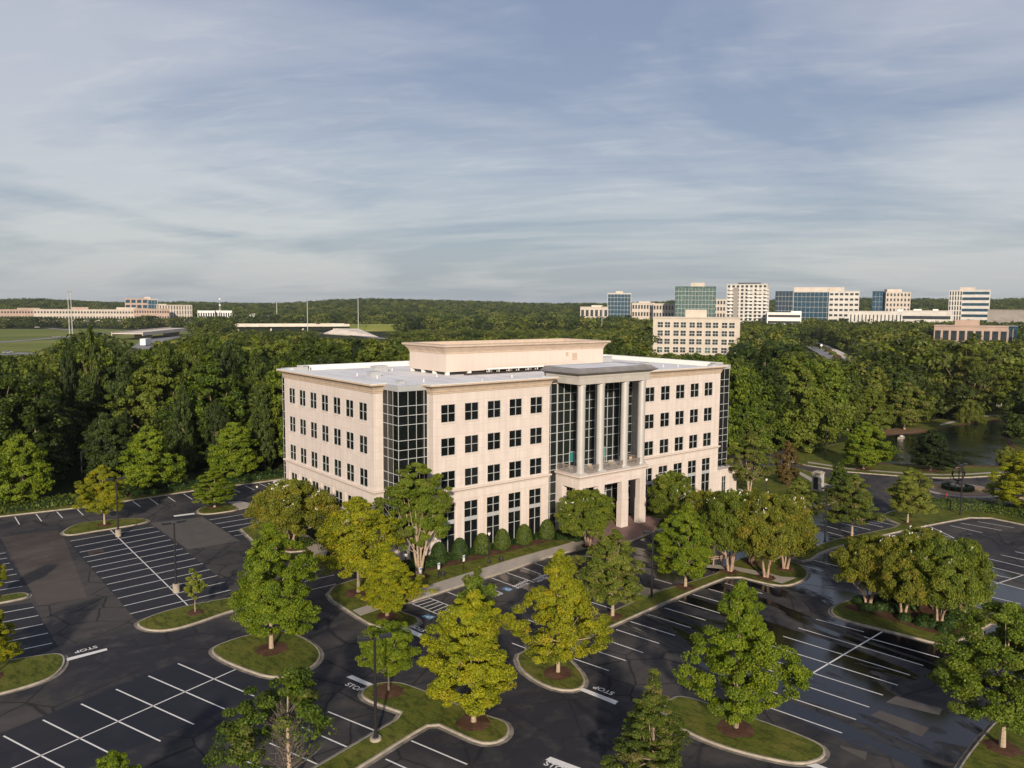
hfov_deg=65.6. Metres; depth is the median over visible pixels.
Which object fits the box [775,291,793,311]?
glass tower
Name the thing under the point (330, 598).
kerb
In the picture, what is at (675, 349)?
window
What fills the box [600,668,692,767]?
cypress tree
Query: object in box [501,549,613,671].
maple tree
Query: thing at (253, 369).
woodland tree
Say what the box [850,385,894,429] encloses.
pond maple
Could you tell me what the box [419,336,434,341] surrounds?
woodland tree
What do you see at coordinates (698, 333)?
window
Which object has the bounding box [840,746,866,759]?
asphalt patch
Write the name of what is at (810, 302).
long office
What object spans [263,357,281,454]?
woodland tree
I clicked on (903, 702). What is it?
asphalt patch
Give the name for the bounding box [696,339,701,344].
window
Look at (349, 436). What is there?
window
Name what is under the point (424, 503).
corner tree
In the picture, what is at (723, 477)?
corner window
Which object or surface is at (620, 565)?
maple tree
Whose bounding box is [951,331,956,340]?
window
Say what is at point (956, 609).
bed shrub
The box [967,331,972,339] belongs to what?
window
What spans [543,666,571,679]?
mulch
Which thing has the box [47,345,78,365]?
woodland tree
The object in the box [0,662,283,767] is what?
sealed asphalt
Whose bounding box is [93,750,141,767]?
maple tree
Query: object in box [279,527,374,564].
mulch
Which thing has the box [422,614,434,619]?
accessible symbol field
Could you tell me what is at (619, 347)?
woodland tree
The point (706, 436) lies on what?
window
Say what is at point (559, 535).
hedge
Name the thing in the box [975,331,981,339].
window
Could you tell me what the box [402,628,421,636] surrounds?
stop line
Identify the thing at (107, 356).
woodland tree
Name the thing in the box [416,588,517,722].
maple tree
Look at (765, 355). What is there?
woodland tree
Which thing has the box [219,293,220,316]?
radio mast
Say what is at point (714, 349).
window
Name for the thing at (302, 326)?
highway bridge
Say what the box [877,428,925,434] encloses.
dirt
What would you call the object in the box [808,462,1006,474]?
sidewalk
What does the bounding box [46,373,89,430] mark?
woodland tree
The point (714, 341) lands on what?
window
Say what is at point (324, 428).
window
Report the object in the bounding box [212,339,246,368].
woodland tree
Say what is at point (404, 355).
woodland tree
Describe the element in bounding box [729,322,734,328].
window
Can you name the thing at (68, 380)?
woodland tree
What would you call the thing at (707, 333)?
window
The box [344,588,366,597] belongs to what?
mulch
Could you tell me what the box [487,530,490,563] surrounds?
walkway lamp
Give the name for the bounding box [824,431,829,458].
parking lamp
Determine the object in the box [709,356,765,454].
woodland tree
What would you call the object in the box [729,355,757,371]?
woodland tree
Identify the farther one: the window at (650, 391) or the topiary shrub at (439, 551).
the window at (650, 391)
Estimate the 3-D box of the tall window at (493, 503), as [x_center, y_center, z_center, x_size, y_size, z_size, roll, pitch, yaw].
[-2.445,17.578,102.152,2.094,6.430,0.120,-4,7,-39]
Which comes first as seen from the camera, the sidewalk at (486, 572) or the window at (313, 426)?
the sidewalk at (486, 572)
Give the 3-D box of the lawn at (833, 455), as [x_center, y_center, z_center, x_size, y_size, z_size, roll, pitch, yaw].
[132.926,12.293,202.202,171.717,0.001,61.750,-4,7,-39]
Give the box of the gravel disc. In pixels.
[929,483,986,494]
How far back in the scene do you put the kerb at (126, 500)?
126.35 m
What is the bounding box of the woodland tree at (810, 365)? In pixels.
[785,358,833,446]
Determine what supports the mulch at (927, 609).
on the lawn at (840, 610)
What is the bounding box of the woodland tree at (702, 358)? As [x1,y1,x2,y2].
[678,353,709,360]
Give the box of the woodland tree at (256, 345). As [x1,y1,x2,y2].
[248,335,262,363]
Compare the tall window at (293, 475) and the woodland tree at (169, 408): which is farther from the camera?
the woodland tree at (169, 408)
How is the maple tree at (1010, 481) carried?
on the lawn at (920, 519)
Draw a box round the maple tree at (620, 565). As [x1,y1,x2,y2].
[570,528,647,615]
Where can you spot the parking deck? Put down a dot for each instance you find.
(792, 317)
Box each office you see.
[0,308,39,322]
[33,307,135,324]
[125,298,147,308]
[134,309,168,322]
[144,297,157,308]
[156,304,191,319]
[632,301,652,319]
[653,303,674,316]
[653,310,740,354]
[715,299,726,316]
[793,287,829,319]
[828,287,859,321]
[934,320,1008,342]
[1008,326,1017,342]
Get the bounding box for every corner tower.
[948,290,962,322]
[960,287,990,321]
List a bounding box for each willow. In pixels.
[954,399,987,423]
[994,446,1016,463]
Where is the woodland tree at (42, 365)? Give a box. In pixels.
[23,353,56,387]
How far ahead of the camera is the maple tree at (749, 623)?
56.65 m
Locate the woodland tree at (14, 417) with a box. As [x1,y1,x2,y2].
[6,396,20,425]
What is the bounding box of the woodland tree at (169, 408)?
[146,400,208,460]
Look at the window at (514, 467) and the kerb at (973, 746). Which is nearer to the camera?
the kerb at (973, 746)
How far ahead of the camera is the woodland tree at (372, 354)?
162.32 m
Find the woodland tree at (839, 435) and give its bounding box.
[803,355,843,437]
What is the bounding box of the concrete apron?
[228,501,251,509]
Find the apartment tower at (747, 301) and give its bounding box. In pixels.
[726,283,769,322]
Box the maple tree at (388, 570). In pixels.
[354,543,437,615]
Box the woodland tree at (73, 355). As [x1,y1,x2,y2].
[47,351,87,379]
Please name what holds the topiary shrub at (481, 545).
on the mulch at (476, 557)
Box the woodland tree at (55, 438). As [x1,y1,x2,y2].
[4,367,71,479]
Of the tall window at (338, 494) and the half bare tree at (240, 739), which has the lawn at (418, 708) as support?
the half bare tree at (240, 739)
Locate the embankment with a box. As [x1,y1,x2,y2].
[348,325,399,330]
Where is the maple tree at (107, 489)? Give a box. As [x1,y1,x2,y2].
[71,465,125,523]
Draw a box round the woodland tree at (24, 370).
[0,363,75,429]
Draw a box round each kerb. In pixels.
[0,478,283,517]
[0,592,31,604]
[0,653,68,695]
[60,518,149,535]
[134,597,245,632]
[195,504,238,514]
[208,631,323,679]
[238,527,586,629]
[311,681,513,767]
[513,556,810,692]
[548,529,656,557]
[660,696,829,766]
[791,442,1001,478]
[791,510,1023,562]
[828,592,996,644]
[929,482,996,497]
[954,720,998,767]
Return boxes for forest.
[0,297,1023,419]
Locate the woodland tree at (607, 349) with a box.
[603,344,626,355]
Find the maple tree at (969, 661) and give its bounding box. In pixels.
[926,601,1023,747]
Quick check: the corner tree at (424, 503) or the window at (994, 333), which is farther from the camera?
the window at (994, 333)
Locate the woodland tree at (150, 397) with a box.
[104,354,191,460]
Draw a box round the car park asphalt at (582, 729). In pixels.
[0,451,1023,767]
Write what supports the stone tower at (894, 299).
on the ground at (64, 486)
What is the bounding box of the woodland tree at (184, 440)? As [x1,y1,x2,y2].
[162,382,198,471]
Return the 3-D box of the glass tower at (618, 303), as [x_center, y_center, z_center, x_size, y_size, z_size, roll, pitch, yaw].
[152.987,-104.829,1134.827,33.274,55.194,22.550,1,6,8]
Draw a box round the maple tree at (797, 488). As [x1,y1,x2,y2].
[786,478,827,515]
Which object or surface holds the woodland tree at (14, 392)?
on the ground at (64, 486)
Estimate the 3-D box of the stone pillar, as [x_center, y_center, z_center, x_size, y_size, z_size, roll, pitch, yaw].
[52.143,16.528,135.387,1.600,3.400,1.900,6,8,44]
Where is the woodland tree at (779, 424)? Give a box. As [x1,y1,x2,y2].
[758,394,795,453]
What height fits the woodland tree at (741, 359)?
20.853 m
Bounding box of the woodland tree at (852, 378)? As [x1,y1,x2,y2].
[841,361,867,432]
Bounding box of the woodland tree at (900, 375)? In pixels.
[878,364,915,418]
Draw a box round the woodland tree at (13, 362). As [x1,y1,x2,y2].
[0,355,19,366]
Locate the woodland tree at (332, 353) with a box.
[276,345,341,451]
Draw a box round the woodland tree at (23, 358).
[13,356,46,374]
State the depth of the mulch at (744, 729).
58.18 m
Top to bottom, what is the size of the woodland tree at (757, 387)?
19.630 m
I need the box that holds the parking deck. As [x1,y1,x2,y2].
[767,311,801,323]
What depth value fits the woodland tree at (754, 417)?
162.67 m
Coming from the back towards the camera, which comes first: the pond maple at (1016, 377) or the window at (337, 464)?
the pond maple at (1016, 377)
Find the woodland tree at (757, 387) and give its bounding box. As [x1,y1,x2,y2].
[728,362,775,451]
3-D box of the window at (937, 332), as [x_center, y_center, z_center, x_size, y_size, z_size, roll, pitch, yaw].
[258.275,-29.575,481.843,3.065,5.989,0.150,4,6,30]
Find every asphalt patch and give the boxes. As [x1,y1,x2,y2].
[0,530,86,604]
[87,548,104,556]
[151,517,239,548]
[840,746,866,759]
[871,711,928,736]
[886,696,941,714]
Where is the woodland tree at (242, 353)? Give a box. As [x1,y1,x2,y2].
[209,341,250,368]
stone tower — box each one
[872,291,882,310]
[882,289,910,310]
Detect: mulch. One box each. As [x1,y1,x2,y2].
[3,470,283,513]
[97,523,111,526]
[186,609,203,615]
[254,642,287,655]
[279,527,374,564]
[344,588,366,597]
[371,683,403,699]
[376,612,398,620]
[408,573,429,579]
[413,539,554,572]
[455,714,490,730]
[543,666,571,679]
[603,612,622,619]
[675,583,694,589]
[716,719,754,737]
[719,568,739,574]
[743,560,760,564]
[755,574,775,580]
[775,566,793,571]
[844,600,977,635]
[854,467,871,470]
[920,468,939,472]
[979,738,1023,756]
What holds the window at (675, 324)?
in the neighbour office
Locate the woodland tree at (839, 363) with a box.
[835,360,862,383]
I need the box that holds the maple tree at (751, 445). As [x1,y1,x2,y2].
[723,431,777,491]
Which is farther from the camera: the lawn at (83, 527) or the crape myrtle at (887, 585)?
the lawn at (83, 527)
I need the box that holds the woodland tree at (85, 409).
[72,377,103,462]
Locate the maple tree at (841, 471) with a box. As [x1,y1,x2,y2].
[824,462,848,505]
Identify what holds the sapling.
on the lawn at (174, 618)
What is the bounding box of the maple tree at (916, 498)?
[886,467,940,522]
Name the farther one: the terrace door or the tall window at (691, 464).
the tall window at (691, 464)
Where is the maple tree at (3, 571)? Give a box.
[0,564,9,586]
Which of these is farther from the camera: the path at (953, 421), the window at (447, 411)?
the path at (953, 421)
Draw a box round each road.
[0,336,69,342]
[0,352,34,354]
[132,334,190,351]
[352,335,385,338]
[808,345,833,358]
[816,342,851,359]
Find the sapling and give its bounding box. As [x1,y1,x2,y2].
[184,568,207,611]
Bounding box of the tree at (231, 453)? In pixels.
[207,422,263,477]
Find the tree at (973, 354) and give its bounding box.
[919,333,1012,399]
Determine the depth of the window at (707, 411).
128.25 m
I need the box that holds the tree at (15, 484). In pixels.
[0,434,55,502]
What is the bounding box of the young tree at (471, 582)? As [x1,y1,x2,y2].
[455,567,497,612]
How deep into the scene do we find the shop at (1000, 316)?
879.49 m
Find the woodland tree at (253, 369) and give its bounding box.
[242,348,265,423]
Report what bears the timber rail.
on the path at (779, 579)
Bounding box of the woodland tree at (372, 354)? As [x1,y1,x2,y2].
[350,338,388,362]
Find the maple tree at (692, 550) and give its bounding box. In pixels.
[647,503,715,586]
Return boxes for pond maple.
[840,421,901,468]
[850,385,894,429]
[886,382,939,428]
[907,429,961,469]
[993,357,1023,407]
[998,379,1023,440]
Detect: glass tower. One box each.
[607,291,630,318]
[675,283,715,316]
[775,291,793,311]
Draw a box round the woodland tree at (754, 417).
[727,394,767,452]
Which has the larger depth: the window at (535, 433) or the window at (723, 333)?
the window at (723, 333)
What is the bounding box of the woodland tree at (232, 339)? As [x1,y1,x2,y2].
[228,334,236,345]
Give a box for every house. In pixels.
[197,310,214,317]
[216,311,231,317]
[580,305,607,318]
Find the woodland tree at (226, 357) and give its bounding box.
[211,341,244,424]
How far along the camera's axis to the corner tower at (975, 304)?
1003.65 m
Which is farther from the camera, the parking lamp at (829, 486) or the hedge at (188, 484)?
the hedge at (188, 484)
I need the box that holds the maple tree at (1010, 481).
[981,451,1023,506]
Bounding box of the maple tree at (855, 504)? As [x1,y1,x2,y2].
[812,473,885,535]
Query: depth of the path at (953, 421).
222.55 m
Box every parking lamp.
[80,449,88,484]
[106,477,125,536]
[162,519,185,592]
[357,632,391,742]
[642,529,663,596]
[821,485,833,541]
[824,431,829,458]
[958,463,967,514]
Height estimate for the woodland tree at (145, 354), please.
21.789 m
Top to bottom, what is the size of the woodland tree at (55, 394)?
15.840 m
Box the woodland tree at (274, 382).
[248,361,298,456]
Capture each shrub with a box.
[430,541,447,565]
[451,537,468,560]
[473,533,490,555]
[494,528,510,550]
[516,524,532,545]
[539,519,554,539]
[657,517,676,528]
[832,354,841,358]
[851,595,868,604]
[858,602,877,612]
[868,595,879,603]
[873,601,886,611]
[876,592,892,602]
[878,600,890,610]
[887,603,903,613]
[895,612,913,622]
[898,601,919,610]
[913,617,927,627]
[915,613,929,617]
[927,616,941,628]
[935,621,952,631]
[943,617,958,628]
[944,611,957,620]
[947,608,964,612]
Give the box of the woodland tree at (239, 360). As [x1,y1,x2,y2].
[221,342,247,388]
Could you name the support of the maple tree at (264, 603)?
on the lawn at (300, 651)
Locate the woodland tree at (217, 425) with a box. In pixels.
[199,398,229,465]
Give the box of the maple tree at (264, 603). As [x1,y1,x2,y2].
[227,522,321,648]
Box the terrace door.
[569,451,574,464]
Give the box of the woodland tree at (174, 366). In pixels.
[153,340,185,401]
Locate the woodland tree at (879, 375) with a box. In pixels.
[862,367,892,414]
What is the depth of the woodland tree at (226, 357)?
163.54 m
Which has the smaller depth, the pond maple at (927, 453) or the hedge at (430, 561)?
the hedge at (430, 561)
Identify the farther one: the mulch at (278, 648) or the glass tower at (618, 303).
the glass tower at (618, 303)
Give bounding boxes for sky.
[0,0,1023,303]
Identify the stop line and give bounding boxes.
[66,648,106,660]
[173,513,194,516]
[347,675,371,685]
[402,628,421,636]
[546,757,579,767]
[580,688,617,703]
[807,763,825,767]
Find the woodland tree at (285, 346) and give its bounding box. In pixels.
[262,339,297,362]
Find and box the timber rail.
[709,555,728,564]
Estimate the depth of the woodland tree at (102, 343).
203.23 m
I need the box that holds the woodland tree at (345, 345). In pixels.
[343,343,351,353]
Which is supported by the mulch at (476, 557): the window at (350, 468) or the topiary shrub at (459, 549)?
the topiary shrub at (459, 549)
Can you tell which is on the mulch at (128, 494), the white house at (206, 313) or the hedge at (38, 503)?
the hedge at (38, 503)
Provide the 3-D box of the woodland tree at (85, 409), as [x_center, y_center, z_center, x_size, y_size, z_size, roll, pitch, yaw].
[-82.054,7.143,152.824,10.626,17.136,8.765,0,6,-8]
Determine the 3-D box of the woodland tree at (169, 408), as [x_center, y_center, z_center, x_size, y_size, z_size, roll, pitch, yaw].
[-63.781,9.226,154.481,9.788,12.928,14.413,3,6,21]
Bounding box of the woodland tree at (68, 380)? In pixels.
[59,343,82,448]
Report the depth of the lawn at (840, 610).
78.45 m
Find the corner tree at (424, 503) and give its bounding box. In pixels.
[371,462,453,575]
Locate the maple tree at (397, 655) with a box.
[354,619,421,690]
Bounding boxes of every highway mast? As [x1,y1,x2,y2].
[66,291,69,333]
[69,291,72,333]
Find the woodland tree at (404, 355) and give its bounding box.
[391,348,409,360]
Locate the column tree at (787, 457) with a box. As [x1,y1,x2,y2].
[773,440,802,483]
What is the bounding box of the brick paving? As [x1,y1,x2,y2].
[583,515,659,544]
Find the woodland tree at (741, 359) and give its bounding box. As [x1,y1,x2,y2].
[737,355,744,366]
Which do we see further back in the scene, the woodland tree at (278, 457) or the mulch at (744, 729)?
the woodland tree at (278, 457)
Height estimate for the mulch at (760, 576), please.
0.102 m
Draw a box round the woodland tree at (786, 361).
[770,351,816,371]
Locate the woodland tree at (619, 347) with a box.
[609,342,640,356]
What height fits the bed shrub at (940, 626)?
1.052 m
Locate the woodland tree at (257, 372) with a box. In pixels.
[246,358,266,386]
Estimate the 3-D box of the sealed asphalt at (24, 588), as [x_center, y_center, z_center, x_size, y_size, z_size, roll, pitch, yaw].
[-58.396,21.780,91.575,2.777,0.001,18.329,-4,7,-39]
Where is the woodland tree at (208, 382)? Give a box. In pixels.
[157,354,249,462]
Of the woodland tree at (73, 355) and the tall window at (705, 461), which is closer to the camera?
the tall window at (705, 461)
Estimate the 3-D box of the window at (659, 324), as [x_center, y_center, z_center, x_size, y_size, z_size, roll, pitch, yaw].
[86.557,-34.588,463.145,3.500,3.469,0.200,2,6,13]
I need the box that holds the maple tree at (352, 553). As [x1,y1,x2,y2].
[302,496,405,591]
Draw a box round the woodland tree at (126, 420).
[116,408,138,474]
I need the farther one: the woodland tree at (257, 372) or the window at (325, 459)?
the woodland tree at (257, 372)
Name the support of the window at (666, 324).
in the neighbour office
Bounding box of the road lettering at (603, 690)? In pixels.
[593,687,613,694]
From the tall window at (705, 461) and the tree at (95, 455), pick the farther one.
the tree at (95, 455)
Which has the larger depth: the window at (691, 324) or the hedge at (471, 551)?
the window at (691, 324)
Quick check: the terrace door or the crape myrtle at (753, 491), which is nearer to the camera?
the crape myrtle at (753, 491)
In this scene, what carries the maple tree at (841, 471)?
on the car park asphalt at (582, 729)
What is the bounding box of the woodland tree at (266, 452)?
[248,382,276,470]
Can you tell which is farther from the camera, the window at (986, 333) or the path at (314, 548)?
the window at (986, 333)
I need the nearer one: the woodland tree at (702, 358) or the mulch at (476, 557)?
the mulch at (476, 557)
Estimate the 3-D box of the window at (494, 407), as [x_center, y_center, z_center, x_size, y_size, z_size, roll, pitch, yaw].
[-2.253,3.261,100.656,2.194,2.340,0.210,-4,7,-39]
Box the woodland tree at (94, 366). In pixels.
[64,326,115,450]
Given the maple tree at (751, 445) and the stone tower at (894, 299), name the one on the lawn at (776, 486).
the maple tree at (751, 445)
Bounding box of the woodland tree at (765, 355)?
[754,343,774,375]
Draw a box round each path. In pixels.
[291,530,327,558]
[707,565,794,582]
[799,472,829,485]
[940,415,1004,424]
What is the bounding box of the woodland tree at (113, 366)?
[95,348,150,451]
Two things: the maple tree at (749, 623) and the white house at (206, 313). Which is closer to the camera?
the maple tree at (749, 623)
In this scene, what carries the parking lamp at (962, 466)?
on the lawn at (920, 519)
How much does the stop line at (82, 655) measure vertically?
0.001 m
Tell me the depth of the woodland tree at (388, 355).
212.59 m
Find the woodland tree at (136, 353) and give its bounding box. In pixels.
[132,350,141,360]
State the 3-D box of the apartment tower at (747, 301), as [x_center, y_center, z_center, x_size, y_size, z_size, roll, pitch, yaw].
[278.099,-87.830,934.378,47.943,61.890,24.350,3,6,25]
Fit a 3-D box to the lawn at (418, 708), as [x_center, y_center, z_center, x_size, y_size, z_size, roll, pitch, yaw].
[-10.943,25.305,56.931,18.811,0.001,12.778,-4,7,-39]
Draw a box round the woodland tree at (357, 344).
[350,339,364,358]
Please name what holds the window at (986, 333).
in the pink office at (961, 330)
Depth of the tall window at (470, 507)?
99.98 m
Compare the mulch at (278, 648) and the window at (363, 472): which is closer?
the mulch at (278, 648)
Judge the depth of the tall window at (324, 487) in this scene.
107.13 m
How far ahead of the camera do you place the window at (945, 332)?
479.53 m
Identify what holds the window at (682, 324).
in the neighbour office
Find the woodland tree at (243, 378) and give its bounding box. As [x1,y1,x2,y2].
[200,346,252,420]
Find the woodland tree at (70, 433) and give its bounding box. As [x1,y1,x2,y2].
[13,404,89,476]
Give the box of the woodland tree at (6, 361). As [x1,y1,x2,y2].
[0,358,10,371]
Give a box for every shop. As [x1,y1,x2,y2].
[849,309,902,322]
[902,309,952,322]
[987,310,1023,323]
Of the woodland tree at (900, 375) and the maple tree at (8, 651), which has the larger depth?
the woodland tree at (900, 375)
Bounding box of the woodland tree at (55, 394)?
[39,388,70,439]
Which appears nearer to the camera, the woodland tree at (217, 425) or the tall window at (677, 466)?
the tall window at (677, 466)
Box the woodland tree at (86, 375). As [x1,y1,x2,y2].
[78,373,105,414]
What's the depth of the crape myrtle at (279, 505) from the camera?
98.11 m
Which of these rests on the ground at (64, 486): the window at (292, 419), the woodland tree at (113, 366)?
the woodland tree at (113, 366)
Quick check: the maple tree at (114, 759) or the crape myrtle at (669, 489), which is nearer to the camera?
the maple tree at (114, 759)
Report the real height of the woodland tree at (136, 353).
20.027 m
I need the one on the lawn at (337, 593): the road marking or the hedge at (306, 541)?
the hedge at (306, 541)
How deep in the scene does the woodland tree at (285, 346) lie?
212.70 m
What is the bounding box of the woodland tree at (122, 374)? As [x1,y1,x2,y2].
[112,356,142,434]
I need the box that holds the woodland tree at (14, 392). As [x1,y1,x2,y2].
[0,365,70,477]
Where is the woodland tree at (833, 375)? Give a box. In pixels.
[808,358,856,436]
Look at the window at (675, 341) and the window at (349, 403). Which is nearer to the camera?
the window at (349, 403)
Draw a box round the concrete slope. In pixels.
[324,328,377,336]
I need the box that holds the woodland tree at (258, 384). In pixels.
[240,377,277,455]
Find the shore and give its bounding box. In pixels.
[871,419,1017,466]
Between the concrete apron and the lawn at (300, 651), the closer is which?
the lawn at (300, 651)
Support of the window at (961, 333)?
in the pink office at (961, 330)
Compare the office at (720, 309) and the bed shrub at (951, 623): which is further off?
the office at (720, 309)
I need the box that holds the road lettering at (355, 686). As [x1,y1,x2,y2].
[345,683,363,690]
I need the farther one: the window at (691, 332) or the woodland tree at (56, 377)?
the window at (691, 332)
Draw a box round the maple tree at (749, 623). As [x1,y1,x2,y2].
[672,579,812,727]
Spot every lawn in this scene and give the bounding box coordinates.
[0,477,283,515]
[0,593,26,601]
[0,654,62,691]
[64,518,146,533]
[139,597,243,628]
[199,504,235,512]
[214,631,318,674]
[242,521,582,626]
[316,682,507,767]
[518,556,806,688]
[646,465,834,517]
[666,697,822,760]
[793,410,1023,476]
[794,510,1023,559]
[833,593,992,641]
[925,482,988,495]
[962,722,1023,767]
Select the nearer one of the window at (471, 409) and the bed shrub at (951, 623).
the bed shrub at (951, 623)
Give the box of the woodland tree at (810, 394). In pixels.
[773,360,856,452]
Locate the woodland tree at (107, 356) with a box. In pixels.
[58,339,113,379]
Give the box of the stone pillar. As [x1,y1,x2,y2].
[811,470,824,491]
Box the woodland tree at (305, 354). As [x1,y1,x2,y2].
[279,337,350,367]
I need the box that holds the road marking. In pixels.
[0,483,1023,767]
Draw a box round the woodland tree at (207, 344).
[176,334,219,354]
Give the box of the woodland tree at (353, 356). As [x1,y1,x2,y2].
[344,348,385,362]
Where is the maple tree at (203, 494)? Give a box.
[191,462,236,506]
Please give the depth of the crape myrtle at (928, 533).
84.57 m
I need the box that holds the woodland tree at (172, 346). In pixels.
[145,343,177,363]
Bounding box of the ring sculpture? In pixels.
[950,466,964,486]
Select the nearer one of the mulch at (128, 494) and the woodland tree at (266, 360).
the mulch at (128, 494)
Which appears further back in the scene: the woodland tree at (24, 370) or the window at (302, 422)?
the woodland tree at (24, 370)
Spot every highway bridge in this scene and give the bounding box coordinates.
[111,327,193,337]
[234,323,349,331]
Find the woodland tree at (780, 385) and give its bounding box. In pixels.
[743,366,799,447]
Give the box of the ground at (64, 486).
[0,325,1003,515]
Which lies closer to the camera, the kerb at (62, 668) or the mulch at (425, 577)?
the kerb at (62, 668)
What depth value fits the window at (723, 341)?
455.90 m
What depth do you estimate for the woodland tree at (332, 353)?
150.30 m
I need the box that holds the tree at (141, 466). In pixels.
[116,425,187,487]
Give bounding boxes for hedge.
[0,489,127,513]
[126,469,283,496]
[289,535,312,549]
[300,518,367,557]
[399,554,441,572]
[447,552,452,560]
[469,547,475,554]
[490,543,495,549]
[510,537,517,544]
[532,532,540,539]
[554,530,585,541]
[646,491,721,514]
[906,496,1023,517]
[941,482,974,491]
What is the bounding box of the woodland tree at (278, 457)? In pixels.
[275,389,282,459]
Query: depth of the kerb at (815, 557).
113.45 m
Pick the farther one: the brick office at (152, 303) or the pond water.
the brick office at (152, 303)
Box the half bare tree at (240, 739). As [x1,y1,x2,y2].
[202,665,340,767]
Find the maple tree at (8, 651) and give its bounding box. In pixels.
[0,610,24,661]
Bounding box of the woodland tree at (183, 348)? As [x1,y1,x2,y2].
[164,341,213,397]
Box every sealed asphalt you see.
[0,552,31,594]
[0,603,61,659]
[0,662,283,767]
[68,526,231,619]
[203,514,262,539]
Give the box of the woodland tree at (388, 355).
[383,348,404,360]
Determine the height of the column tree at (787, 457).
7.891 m
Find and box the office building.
[273,338,736,563]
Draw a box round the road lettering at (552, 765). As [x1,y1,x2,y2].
[544,761,562,767]
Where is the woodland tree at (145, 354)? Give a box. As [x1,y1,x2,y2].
[127,348,152,425]
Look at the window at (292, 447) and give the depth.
114.82 m
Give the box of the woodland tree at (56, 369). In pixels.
[43,360,60,375]
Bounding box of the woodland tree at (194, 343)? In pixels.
[173,335,220,402]
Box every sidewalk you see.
[353,540,594,615]
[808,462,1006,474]
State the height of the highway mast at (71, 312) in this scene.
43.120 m
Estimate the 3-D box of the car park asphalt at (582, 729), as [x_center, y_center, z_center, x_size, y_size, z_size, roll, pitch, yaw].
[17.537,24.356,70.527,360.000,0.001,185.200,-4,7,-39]
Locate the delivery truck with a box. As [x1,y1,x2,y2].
[140,338,150,345]
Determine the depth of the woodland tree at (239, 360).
182.46 m
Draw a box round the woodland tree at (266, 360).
[258,356,269,365]
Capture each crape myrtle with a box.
[243,478,341,547]
[553,488,616,545]
[647,470,702,516]
[681,488,728,549]
[697,488,765,571]
[725,488,770,562]
[726,492,805,577]
[766,494,819,568]
[829,534,901,602]
[865,531,938,612]
[892,525,960,544]
[892,537,985,621]
[955,537,997,611]
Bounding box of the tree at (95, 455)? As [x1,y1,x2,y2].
[77,412,133,477]
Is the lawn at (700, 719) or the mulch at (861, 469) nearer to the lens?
the lawn at (700, 719)
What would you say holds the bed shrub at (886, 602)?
on the mulch at (927, 609)
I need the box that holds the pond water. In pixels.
[873,419,1010,465]
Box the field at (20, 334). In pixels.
[0,329,192,356]
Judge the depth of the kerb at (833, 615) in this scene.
77.54 m
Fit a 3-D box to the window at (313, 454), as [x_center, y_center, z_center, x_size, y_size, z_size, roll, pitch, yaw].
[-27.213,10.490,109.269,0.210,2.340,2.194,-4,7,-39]
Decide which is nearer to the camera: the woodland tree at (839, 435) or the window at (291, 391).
the window at (291, 391)
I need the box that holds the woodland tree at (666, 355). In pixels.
[661,353,684,359]
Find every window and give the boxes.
[288,388,294,404]
[289,416,295,433]
[289,444,295,461]
[291,472,296,478]
[298,390,305,407]
[299,419,305,436]
[300,447,306,465]
[309,392,316,409]
[310,422,316,439]
[310,451,317,469]
[312,480,318,526]
[320,394,327,412]
[321,425,328,443]
[321,455,328,473]
[323,485,329,529]
[332,397,339,415]
[333,428,340,447]
[333,459,340,478]
[335,490,341,523]
[345,399,352,418]
[345,431,353,451]
[346,463,353,483]
[358,402,366,422]
[358,435,366,455]
[359,468,367,488]
[410,542,423,558]
[441,404,455,423]
[441,437,455,457]
[441,470,455,490]
[441,503,454,551]
[464,499,477,548]
[465,402,478,421]
[465,435,478,454]
[465,467,478,486]
[487,400,501,419]
[487,432,500,451]
[487,464,500,483]
[487,495,499,542]
[508,491,520,539]
[509,398,522,416]
[509,429,521,448]
[509,461,521,479]
[529,488,540,533]
[530,397,542,414]
[530,427,542,445]
[530,457,541,476]
[644,441,653,457]
[645,387,654,402]
[645,414,654,429]
[645,468,651,506]
[657,322,663,327]
[657,330,662,335]
[659,439,668,454]
[659,465,666,473]
[660,412,669,427]
[661,386,669,401]
[664,322,670,327]
[664,330,669,335]
[664,338,669,343]
[664,347,669,352]
[672,347,678,352]
[673,322,678,327]
[673,330,678,335]
[673,338,678,344]
[674,436,683,452]
[674,462,681,473]
[675,410,683,425]
[676,384,684,399]
[680,322,686,327]
[680,330,685,335]
[680,339,685,344]
[680,347,685,352]
[688,347,694,352]
[688,460,695,489]
[689,322,694,327]
[689,330,694,335]
[689,339,694,344]
[689,434,697,449]
[690,383,698,398]
[690,409,698,423]
[696,322,702,327]
[696,330,701,336]
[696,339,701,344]
[696,347,701,352]
[701,457,709,490]
[703,432,711,447]
[704,347,710,352]
[704,382,712,396]
[704,407,711,422]
[705,322,711,327]
[705,331,710,336]
[705,339,710,344]
[712,322,718,327]
[712,331,718,336]
[712,339,717,344]
[712,347,717,353]
[721,322,727,328]
[721,331,727,336]
[721,339,726,344]
[721,348,726,353]
[721,476,725,492]
[728,331,734,336]
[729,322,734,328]
[935,330,940,338]
[943,330,948,339]
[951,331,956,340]
[959,331,964,340]
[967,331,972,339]
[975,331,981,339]
[983,331,989,340]
[992,331,997,340]
[1000,331,1006,341]
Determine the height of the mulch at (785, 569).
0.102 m
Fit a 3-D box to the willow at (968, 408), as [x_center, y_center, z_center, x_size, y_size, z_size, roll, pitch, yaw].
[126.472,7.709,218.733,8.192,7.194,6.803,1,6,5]
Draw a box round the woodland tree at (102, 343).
[76,337,113,360]

